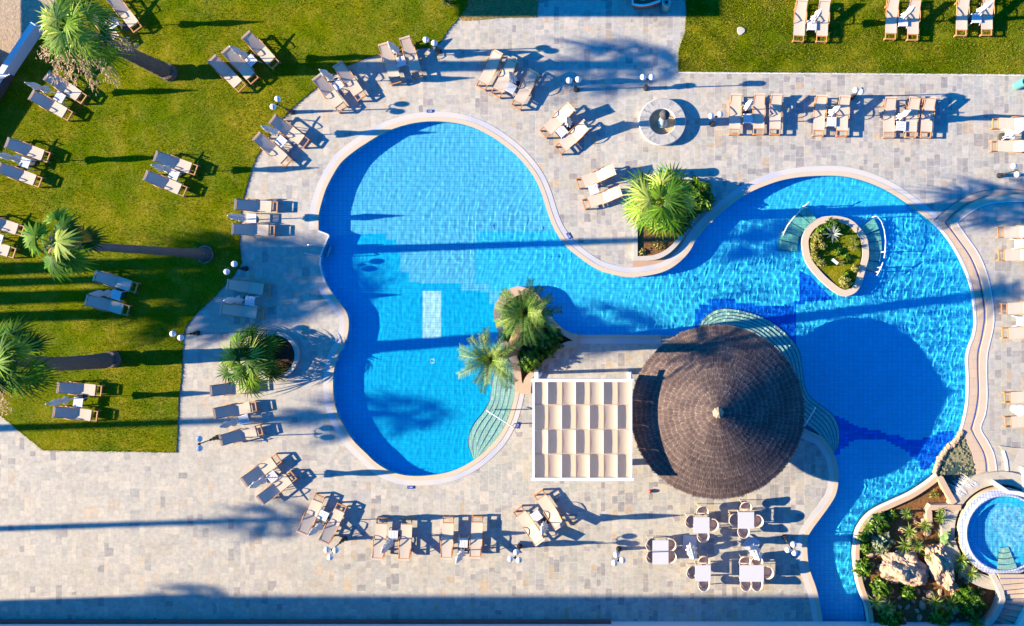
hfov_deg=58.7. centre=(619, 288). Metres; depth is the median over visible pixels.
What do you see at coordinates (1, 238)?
side table
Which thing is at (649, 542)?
dining chair
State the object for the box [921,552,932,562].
yucca
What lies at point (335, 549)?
street lamp
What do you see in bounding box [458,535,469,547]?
side table
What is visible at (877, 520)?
shrub
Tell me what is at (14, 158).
closed parasol
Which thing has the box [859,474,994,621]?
garden soil
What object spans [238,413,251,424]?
side table
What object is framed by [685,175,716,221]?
shrub
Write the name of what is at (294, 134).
sun lounger
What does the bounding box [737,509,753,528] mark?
dining table
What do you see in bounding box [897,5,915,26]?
closed parasol
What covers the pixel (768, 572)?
dining chair
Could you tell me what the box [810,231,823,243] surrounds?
shrub
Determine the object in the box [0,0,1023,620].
paving
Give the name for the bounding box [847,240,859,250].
plant
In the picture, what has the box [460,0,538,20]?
dry grass verge
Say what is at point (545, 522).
closed parasol
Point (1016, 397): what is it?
sun lounger
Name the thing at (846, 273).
shrub
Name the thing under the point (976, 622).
yucca
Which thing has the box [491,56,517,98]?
sun lounger
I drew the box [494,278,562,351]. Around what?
feather palm
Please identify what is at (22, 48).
wall
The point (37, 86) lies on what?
closed parasol
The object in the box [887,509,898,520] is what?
shrub
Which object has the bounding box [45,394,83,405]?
closed parasol
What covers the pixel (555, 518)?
sun lounger
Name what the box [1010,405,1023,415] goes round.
round table
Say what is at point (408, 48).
sun lounger
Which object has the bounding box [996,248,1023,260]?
sun lounger
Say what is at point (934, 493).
plant
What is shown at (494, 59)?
sun lounger
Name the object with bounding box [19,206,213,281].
fan palm
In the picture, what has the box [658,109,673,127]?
fountain column
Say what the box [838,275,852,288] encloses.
shrub
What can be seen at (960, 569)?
yucca
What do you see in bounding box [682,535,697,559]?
closed parasol
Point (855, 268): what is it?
shrub
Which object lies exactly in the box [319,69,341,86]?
closed parasol
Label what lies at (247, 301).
side table
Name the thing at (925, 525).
yucca
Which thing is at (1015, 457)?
terrace step
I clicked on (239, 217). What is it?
closed parasol
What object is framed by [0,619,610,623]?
terrace parapet
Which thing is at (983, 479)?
spa ledge
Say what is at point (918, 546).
yucca
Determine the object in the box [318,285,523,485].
pool coping
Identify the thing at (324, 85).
sun lounger
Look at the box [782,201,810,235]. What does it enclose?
handrail
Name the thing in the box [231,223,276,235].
sun lounger
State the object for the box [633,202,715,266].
pool edging
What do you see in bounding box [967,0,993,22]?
closed parasol
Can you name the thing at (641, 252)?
shrub
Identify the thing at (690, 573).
dining chair
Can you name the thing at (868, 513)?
garden edge
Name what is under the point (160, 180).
sun lounger
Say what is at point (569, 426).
pergola
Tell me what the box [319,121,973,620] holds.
water
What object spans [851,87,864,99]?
street lamp
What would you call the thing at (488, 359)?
feather palm
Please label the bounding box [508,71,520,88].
closed parasol
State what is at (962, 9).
sun lounger
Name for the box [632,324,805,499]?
thatched roof bar
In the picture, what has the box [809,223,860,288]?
island bed
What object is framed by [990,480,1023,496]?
retaining wall
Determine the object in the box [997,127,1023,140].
closed parasol
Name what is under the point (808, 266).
coping edge
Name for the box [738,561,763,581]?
dining table
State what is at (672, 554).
dining chair
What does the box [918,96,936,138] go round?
sun lounger
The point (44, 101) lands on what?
sun lounger
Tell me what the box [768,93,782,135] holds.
sun lounger
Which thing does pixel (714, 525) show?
dining chair
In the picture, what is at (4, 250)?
sun lounger
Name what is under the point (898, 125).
side table
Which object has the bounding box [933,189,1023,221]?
step edge
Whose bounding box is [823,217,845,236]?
shrub
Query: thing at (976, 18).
side table
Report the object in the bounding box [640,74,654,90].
street lamp
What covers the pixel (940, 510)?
yucca
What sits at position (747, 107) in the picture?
closed parasol
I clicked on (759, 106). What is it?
sun lounger
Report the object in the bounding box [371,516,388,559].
sun lounger
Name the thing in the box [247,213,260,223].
side table
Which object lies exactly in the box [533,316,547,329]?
shrub
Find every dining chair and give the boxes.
[645,536,655,550]
[646,550,652,562]
[665,537,676,550]
[669,550,676,562]
[685,513,694,527]
[686,563,694,578]
[696,503,708,515]
[697,533,709,542]
[698,553,710,564]
[698,581,710,591]
[710,519,718,531]
[728,511,737,526]
[737,529,749,538]
[738,553,751,564]
[739,499,752,511]
[739,575,752,591]
[750,553,763,564]
[751,582,763,591]
[754,515,763,527]
[760,563,773,578]
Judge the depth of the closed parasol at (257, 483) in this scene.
42.33 m
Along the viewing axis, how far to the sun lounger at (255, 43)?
43.56 m
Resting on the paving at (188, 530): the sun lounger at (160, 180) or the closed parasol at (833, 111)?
the closed parasol at (833, 111)
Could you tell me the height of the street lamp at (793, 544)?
2.205 m
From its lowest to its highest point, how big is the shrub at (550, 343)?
0.640 m
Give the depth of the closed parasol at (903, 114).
42.39 m
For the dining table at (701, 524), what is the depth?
43.26 m
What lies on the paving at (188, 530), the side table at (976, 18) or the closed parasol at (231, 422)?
the closed parasol at (231, 422)
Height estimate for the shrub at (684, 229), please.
0.728 m
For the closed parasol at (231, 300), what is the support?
on the paving at (188, 530)
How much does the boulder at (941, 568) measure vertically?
2.101 m
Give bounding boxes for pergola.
[531,371,633,480]
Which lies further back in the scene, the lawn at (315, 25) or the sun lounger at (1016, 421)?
the lawn at (315, 25)
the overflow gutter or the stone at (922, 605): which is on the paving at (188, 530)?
the overflow gutter
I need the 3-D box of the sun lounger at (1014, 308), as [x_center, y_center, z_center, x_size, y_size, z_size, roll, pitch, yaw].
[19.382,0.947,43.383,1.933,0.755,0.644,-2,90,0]
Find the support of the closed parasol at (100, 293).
on the lawn at (315, 25)
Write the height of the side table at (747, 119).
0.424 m
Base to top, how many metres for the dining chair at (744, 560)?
0.842 m
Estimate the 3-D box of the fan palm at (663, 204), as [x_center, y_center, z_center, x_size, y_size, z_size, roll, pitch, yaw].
[1.685,-3.610,40.070,3.447,7.761,3.471,0,90,0]
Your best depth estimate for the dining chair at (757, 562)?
43.55 m
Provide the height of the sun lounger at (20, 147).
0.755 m
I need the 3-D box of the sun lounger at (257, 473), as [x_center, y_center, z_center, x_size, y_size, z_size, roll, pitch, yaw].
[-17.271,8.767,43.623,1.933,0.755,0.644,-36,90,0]
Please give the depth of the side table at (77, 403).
43.55 m
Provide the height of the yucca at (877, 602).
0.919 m
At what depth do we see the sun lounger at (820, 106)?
43.62 m
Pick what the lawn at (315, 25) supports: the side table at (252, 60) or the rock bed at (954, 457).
the side table at (252, 60)
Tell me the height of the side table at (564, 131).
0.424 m
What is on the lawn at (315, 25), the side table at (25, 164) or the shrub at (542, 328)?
the side table at (25, 164)
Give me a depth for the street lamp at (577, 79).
41.88 m
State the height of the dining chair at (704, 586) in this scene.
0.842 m
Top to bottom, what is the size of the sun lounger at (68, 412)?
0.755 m
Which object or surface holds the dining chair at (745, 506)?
on the paving at (188, 530)
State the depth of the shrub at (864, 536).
43.66 m
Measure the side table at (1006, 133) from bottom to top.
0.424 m
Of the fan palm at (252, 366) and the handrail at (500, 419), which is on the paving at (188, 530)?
the handrail at (500, 419)
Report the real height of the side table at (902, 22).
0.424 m
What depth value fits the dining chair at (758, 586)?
43.43 m
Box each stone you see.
[866,551,874,557]
[898,526,904,532]
[917,614,921,621]
[919,600,925,609]
[923,530,930,535]
[926,590,933,597]
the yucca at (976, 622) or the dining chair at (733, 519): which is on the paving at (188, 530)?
the dining chair at (733, 519)
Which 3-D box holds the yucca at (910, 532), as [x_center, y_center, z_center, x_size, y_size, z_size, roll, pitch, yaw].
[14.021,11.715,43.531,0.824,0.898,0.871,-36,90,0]
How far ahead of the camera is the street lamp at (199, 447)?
41.92 m
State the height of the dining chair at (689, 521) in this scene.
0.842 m
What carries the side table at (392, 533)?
on the paving at (188, 530)
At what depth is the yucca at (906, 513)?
43.42 m
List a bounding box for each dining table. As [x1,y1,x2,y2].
[653,537,668,563]
[693,514,709,532]
[695,561,710,580]
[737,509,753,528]
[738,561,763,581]
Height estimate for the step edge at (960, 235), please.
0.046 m
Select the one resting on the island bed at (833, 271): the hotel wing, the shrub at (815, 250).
the shrub at (815, 250)
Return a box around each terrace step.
[935,189,1023,473]
[946,197,988,471]
[999,446,1023,474]
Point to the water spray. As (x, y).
(963, 489)
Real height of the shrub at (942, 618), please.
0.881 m
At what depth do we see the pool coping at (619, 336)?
43.98 m
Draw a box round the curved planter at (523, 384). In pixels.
[494,286,577,393]
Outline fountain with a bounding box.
[639,98,685,145]
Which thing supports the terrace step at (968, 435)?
on the paving at (188, 530)
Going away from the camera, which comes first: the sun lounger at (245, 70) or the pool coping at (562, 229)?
the sun lounger at (245, 70)
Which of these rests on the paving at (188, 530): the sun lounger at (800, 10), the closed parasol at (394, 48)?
the closed parasol at (394, 48)
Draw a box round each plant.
[442,0,452,8]
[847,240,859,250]
[929,488,938,498]
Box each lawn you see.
[0,0,467,452]
[678,0,1023,73]
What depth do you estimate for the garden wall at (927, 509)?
43.45 m
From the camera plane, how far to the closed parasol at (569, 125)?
42.85 m
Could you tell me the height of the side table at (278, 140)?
0.424 m
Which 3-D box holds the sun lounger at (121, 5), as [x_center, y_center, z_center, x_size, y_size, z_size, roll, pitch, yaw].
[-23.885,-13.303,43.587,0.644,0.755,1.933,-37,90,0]
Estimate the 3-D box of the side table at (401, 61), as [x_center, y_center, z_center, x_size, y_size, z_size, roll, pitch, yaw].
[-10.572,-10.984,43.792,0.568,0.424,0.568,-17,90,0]
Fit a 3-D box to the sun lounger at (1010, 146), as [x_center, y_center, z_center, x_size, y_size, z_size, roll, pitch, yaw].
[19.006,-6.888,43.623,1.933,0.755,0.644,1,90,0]
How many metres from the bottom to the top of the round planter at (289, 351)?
0.280 m
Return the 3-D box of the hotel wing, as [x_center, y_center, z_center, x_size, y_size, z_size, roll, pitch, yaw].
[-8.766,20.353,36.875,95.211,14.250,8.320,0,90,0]
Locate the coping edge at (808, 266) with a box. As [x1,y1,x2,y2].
[801,216,868,296]
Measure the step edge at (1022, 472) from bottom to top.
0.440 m
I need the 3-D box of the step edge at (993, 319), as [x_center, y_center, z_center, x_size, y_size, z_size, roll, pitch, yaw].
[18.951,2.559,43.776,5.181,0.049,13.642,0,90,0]
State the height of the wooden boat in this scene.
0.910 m
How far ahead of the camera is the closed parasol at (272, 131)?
42.62 m
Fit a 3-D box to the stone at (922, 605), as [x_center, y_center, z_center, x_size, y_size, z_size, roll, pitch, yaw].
[14.767,15.428,43.882,0.341,0.385,0.484,-34,90,0]
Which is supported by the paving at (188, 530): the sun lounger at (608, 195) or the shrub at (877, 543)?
the sun lounger at (608, 195)
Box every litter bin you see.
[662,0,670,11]
[1013,78,1023,89]
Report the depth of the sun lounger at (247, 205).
43.60 m
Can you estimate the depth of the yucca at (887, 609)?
43.38 m
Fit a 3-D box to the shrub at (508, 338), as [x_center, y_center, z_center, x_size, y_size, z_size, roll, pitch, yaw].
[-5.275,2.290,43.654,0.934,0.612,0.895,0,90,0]
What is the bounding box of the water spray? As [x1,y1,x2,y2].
[949,474,976,496]
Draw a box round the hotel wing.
[0,621,1015,625]
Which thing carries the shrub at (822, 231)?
on the island bed at (833, 271)
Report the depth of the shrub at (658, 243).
43.77 m
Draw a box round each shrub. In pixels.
[503,327,512,341]
[516,347,523,357]
[518,346,545,372]
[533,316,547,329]
[535,331,564,358]
[547,328,563,344]
[638,247,645,255]
[653,238,666,250]
[666,215,691,236]
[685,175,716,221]
[809,241,817,247]
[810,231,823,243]
[810,248,818,254]
[811,254,819,261]
[816,225,827,236]
[816,257,825,268]
[817,241,827,250]
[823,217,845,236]
[834,247,841,255]
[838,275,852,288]
[843,253,851,261]
[843,269,849,277]
[851,264,858,272]
[851,556,874,576]
[855,529,870,544]
[859,542,872,554]
[868,511,889,533]
[868,575,893,599]
[869,531,895,555]
[877,608,906,625]
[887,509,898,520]
[900,584,916,602]
[927,607,952,625]
[949,584,988,619]
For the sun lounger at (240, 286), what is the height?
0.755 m
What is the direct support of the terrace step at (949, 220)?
on the paving at (188, 530)
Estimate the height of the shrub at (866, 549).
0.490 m
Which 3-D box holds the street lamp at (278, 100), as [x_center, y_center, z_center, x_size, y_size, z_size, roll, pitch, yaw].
[-15.989,-8.636,42.898,0.322,2.205,0.713,30,90,0]
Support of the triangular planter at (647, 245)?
on the paving at (188, 530)
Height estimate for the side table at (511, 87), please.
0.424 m
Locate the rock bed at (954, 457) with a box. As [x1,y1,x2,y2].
[938,436,974,474]
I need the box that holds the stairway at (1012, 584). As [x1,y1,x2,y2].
[994,572,1023,623]
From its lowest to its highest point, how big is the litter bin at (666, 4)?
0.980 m
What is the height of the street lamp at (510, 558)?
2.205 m
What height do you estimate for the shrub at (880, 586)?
0.846 m
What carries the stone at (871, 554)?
on the garden soil
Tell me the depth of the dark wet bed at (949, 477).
43.95 m
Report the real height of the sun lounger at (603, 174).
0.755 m
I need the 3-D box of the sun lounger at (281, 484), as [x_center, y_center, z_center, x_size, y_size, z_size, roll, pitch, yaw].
[-16.527,9.613,43.623,1.933,0.755,0.644,-38,90,0]
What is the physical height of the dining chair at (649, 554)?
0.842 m
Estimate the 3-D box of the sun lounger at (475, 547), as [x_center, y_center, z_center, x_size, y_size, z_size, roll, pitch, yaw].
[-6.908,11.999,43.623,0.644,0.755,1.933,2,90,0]
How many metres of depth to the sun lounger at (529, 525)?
43.62 m
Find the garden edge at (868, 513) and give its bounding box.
[852,473,936,622]
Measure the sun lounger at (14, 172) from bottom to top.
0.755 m
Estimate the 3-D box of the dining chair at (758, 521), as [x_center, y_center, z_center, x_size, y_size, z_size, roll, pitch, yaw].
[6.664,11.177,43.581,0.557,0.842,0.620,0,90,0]
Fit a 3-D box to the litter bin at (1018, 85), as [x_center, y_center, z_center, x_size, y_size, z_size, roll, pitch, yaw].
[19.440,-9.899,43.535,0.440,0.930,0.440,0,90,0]
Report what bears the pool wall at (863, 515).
on the pool floor
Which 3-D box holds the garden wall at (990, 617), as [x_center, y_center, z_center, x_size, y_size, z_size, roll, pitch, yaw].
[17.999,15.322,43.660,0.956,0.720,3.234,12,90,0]
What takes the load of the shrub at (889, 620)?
on the garden soil
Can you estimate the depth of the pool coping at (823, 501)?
43.99 m
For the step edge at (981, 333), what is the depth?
43.86 m
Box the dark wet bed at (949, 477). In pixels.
[939,462,973,491]
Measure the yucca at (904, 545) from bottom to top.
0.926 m
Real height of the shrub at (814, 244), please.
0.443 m
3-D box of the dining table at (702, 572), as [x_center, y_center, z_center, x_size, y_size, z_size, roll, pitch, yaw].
[4.023,13.674,43.627,0.754,0.745,0.780,0,90,0]
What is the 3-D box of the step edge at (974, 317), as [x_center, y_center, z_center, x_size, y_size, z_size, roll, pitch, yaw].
[16.714,1.747,44.019,1.553,0.162,10.353,-7,90,0]
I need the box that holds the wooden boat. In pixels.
[632,0,660,8]
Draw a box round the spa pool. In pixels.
[955,485,1023,575]
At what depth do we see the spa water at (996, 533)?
43.20 m
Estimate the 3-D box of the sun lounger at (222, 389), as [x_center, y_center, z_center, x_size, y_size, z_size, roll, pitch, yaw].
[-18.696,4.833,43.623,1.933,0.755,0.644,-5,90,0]
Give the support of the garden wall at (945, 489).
on the paving at (188, 530)
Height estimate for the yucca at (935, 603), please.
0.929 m
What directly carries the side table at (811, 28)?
on the lawn at (829, 65)
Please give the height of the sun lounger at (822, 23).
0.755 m
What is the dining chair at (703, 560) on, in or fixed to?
on the paving at (188, 530)
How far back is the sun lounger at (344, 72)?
43.60 m
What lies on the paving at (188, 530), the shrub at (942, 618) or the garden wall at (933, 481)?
the garden wall at (933, 481)
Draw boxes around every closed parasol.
[0,153,36,166]
[24,82,64,96]
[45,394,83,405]
[89,289,125,297]
[106,11,129,30]
[151,164,183,176]
[219,414,247,427]
[223,295,251,303]
[227,213,251,221]
[229,46,257,64]
[249,471,273,487]
[261,125,286,139]
[308,516,329,535]
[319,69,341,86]
[381,534,399,552]
[387,41,405,60]
[455,542,469,562]
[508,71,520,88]
[540,515,549,534]
[564,116,573,131]
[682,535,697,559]
[742,100,752,115]
[742,535,762,560]
[805,8,821,28]
[825,105,840,121]
[895,109,910,124]
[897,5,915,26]
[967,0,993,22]
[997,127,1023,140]
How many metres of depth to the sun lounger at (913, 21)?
43.62 m
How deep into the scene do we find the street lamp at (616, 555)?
41.87 m
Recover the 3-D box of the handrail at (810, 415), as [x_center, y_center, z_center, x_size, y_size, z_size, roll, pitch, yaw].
[9.113,6.205,43.712,0.052,1.176,1.193,32,90,0]
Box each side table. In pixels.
[0,234,10,243]
[19,156,37,170]
[53,91,68,106]
[73,396,88,407]
[110,288,126,301]
[168,169,184,182]
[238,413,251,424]
[245,54,261,69]
[245,294,258,306]
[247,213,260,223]
[266,467,281,482]
[274,134,290,149]
[317,506,332,521]
[332,78,347,94]
[388,527,400,539]
[395,56,408,69]
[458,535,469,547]
[504,82,518,96]
[529,506,544,522]
[555,125,567,139]
[587,183,599,195]
[741,114,752,125]
[805,20,816,33]
[824,117,836,128]
[895,121,905,132]
[897,17,907,28]
[968,13,980,25]
[1001,129,1014,140]
[1011,238,1023,248]
[1012,315,1023,326]
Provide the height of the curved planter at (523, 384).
0.280 m
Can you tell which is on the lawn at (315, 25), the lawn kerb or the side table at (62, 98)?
the side table at (62, 98)
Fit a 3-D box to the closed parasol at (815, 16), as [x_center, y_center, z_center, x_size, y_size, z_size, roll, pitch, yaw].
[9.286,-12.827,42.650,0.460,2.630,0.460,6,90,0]
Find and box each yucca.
[859,522,874,534]
[868,593,885,610]
[878,597,897,616]
[897,537,913,553]
[900,507,912,518]
[900,523,917,539]
[912,538,923,551]
[918,515,932,532]
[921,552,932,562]
[927,592,943,612]
[932,511,947,525]
[935,504,945,513]
[944,593,960,615]
[951,550,971,568]
[954,564,963,574]
[964,564,980,582]
[966,615,985,625]
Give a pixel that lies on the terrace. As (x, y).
(1005, 356)
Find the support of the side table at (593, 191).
on the paving at (188, 530)
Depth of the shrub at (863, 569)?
43.49 m
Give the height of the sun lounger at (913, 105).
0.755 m
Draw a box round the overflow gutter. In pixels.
[578,338,660,343]
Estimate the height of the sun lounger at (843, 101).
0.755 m
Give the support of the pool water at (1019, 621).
on the paving at (188, 530)
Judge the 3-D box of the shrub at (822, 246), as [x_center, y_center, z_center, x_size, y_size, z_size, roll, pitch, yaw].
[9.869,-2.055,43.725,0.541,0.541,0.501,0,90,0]
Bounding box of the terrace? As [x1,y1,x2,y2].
[958,203,1023,490]
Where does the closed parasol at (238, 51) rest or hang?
on the lawn at (315, 25)
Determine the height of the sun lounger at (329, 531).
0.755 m
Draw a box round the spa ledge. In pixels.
[939,471,1023,589]
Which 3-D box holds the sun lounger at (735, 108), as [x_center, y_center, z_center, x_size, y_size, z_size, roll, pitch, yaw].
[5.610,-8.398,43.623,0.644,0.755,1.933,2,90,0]
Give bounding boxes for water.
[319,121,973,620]
[968,497,1023,569]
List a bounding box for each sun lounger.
[0,162,46,187]
[0,217,28,235]
[0,244,19,258]
[4,137,54,163]
[28,89,76,121]
[43,70,90,104]
[52,405,101,421]
[56,381,104,395]
[84,295,132,315]
[92,20,125,42]
[92,270,140,292]
[106,0,144,33]
[142,170,190,196]
[153,150,200,175]
[207,54,248,93]
[209,381,255,396]
[212,400,259,418]
[218,423,265,445]
[219,303,265,318]
[221,45,260,85]
[226,279,272,295]
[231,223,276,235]
[234,198,279,212]
[240,453,283,486]
[241,30,281,69]
[252,131,293,167]
[256,469,298,505]
[268,114,311,148]
[296,492,326,536]
[311,73,348,113]
[318,501,348,545]
[332,60,367,101]
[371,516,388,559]
[378,42,402,85]
[398,517,413,560]
[399,35,423,79]
[440,515,454,558]
[469,515,483,558]
[476,48,503,91]
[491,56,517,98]
[511,68,538,110]
[513,505,544,545]
[534,489,564,530]
[539,102,574,138]
[554,119,590,154]
[576,164,615,188]
[582,185,622,209]
[728,93,741,135]
[752,93,765,135]
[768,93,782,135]
[792,0,807,43]
[811,94,827,136]
[815,0,830,43]
[835,95,850,137]
[881,96,896,138]
[883,0,899,40]
[903,96,920,138]
[905,0,921,41]
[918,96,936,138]
[953,0,969,37]
[979,0,994,36]
[989,139,1023,152]
[990,116,1023,129]
[995,225,1023,237]
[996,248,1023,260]
[999,302,1023,314]
[1000,326,1023,339]
[1002,391,1023,402]
[1002,415,1023,427]
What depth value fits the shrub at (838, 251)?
43.81 m
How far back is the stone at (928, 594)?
43.83 m
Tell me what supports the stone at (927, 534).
on the garden soil
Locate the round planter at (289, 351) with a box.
[252,332,299,378]
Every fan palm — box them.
[0,314,121,421]
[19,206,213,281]
[35,0,177,92]
[215,322,290,398]
[618,161,699,242]
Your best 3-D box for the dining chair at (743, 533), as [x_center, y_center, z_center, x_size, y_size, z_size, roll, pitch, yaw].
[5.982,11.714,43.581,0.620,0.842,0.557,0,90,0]
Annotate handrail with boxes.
[486,410,515,428]
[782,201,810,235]
[803,407,815,426]
[872,215,885,257]
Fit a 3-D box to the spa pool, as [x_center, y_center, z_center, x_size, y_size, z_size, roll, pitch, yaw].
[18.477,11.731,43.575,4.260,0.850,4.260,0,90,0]
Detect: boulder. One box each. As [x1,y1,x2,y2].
[877,550,929,586]
[925,543,954,590]
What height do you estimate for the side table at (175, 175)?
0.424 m
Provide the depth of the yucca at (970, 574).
43.39 m
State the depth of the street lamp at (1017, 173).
41.91 m
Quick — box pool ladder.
[305,245,327,256]
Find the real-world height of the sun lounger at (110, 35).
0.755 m
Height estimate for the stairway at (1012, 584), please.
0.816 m
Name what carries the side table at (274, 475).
on the paving at (188, 530)
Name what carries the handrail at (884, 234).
on the island step
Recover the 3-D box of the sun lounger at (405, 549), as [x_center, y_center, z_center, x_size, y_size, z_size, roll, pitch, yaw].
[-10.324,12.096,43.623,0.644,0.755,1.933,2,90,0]
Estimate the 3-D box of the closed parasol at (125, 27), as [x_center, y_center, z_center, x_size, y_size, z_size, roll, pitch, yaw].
[-24.034,-12.792,42.650,0.460,2.630,0.460,25,90,0]
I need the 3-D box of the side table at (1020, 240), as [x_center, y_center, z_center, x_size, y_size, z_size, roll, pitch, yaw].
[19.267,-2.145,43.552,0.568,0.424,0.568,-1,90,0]
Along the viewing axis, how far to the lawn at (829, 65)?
43.97 m
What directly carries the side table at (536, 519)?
on the paving at (188, 530)
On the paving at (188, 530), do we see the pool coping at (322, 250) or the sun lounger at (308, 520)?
the sun lounger at (308, 520)
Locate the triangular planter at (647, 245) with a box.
[633,173,716,260]
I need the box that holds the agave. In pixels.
[826,224,842,242]
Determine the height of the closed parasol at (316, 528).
2.630 m
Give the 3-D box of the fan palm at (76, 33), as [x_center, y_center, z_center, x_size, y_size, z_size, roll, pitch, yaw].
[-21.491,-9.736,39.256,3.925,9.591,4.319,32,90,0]
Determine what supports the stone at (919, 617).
on the garden soil
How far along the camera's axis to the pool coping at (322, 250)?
43.98 m
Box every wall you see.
[0,22,43,82]
[550,314,932,615]
[855,476,937,622]
[923,503,960,521]
[936,475,956,504]
[979,573,1004,625]
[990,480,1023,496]
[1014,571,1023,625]
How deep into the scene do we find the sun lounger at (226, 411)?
43.59 m
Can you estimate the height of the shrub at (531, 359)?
0.904 m
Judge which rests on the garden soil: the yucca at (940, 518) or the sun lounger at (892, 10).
the yucca at (940, 518)
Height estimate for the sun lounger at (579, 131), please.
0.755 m
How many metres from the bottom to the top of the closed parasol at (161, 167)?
2.630 m
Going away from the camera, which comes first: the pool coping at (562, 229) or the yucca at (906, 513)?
the yucca at (906, 513)
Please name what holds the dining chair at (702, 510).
on the paving at (188, 530)
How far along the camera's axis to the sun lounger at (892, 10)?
43.62 m
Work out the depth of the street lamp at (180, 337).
41.92 m
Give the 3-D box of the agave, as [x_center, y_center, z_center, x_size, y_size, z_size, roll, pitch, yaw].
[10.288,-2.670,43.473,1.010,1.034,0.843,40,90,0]
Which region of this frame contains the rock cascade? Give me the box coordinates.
[937,439,974,489]
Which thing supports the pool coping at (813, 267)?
on the pool wall
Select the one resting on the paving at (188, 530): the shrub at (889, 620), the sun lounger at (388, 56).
the sun lounger at (388, 56)
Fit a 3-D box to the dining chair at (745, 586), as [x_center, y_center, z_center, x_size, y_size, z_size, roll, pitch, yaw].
[6.107,14.255,43.581,0.620,0.842,0.557,0,90,0]
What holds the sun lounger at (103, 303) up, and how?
on the lawn at (315, 25)
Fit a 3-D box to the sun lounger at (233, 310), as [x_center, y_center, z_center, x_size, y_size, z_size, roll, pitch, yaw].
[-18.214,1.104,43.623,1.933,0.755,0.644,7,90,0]
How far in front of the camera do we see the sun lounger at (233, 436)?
43.60 m
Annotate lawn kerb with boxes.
[679,72,1023,75]
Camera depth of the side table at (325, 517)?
43.58 m
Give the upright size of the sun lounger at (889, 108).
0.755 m
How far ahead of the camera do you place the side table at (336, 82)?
43.58 m
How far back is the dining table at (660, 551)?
43.26 m
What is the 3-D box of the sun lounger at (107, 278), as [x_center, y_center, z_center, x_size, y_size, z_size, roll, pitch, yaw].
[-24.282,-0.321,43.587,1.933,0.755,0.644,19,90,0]
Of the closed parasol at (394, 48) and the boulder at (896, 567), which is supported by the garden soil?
the boulder at (896, 567)
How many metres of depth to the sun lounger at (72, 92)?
43.59 m
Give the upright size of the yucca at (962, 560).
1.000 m
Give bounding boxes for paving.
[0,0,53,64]
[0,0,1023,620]
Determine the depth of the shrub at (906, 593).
43.63 m
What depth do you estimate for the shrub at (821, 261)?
43.69 m
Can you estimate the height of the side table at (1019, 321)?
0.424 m
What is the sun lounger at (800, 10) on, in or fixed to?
on the lawn at (829, 65)
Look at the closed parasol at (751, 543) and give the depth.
43.91 m
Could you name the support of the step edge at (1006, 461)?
attached to the terrace step at (1015, 457)
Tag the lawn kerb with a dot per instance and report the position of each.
(849, 73)
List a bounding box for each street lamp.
[169,330,199,340]
[196,435,218,451]
[223,261,248,274]
[270,96,294,114]
[324,536,346,559]
[423,37,441,53]
[507,543,521,562]
[566,76,580,91]
[611,546,625,565]
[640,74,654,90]
[708,111,722,126]
[781,534,797,555]
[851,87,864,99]
[996,163,1020,177]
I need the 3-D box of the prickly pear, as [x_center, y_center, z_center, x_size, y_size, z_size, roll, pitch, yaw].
[15.936,11.963,43.547,0.941,0.762,1.053,0,90,0]
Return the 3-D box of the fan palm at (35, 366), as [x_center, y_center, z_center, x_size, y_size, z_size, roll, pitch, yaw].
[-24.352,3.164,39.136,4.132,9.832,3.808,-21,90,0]
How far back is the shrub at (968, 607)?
43.38 m
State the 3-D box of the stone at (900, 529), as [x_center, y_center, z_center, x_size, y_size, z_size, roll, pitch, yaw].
[13.754,11.766,43.907,0.364,0.266,0.340,3,90,0]
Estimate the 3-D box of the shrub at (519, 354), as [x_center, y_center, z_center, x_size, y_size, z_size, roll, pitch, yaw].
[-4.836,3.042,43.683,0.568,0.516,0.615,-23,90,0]
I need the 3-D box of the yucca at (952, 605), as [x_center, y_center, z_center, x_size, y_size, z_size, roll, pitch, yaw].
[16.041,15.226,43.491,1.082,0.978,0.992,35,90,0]
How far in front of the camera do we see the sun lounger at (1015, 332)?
43.41 m
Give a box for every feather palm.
[456,326,523,393]
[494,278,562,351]
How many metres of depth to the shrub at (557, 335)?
43.63 m
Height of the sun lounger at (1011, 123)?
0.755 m
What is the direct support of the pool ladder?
on the paving at (188, 530)
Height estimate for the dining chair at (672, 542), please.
0.842 m
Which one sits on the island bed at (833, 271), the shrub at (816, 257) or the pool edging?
the shrub at (816, 257)
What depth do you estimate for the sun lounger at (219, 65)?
43.56 m
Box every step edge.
[932,221,976,429]
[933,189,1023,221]
[944,195,995,471]
[950,194,1023,471]
[956,201,1023,470]
[1002,451,1008,471]
[1020,466,1023,491]
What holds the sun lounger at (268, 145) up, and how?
on the paving at (188, 530)
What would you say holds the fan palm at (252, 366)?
in the round planter at (289, 351)
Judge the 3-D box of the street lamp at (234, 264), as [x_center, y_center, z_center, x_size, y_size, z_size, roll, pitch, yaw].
[-18.121,-0.993,42.898,0.380,2.205,0.794,44,90,0]
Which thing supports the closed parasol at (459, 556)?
on the paving at (188, 530)
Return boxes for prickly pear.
[938,526,957,546]
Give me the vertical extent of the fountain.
0.300 m
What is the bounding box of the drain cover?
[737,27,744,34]
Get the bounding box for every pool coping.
[309,112,937,272]
[318,230,329,282]
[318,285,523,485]
[578,335,660,337]
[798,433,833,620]
[802,216,868,295]
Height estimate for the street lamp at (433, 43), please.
2.205 m

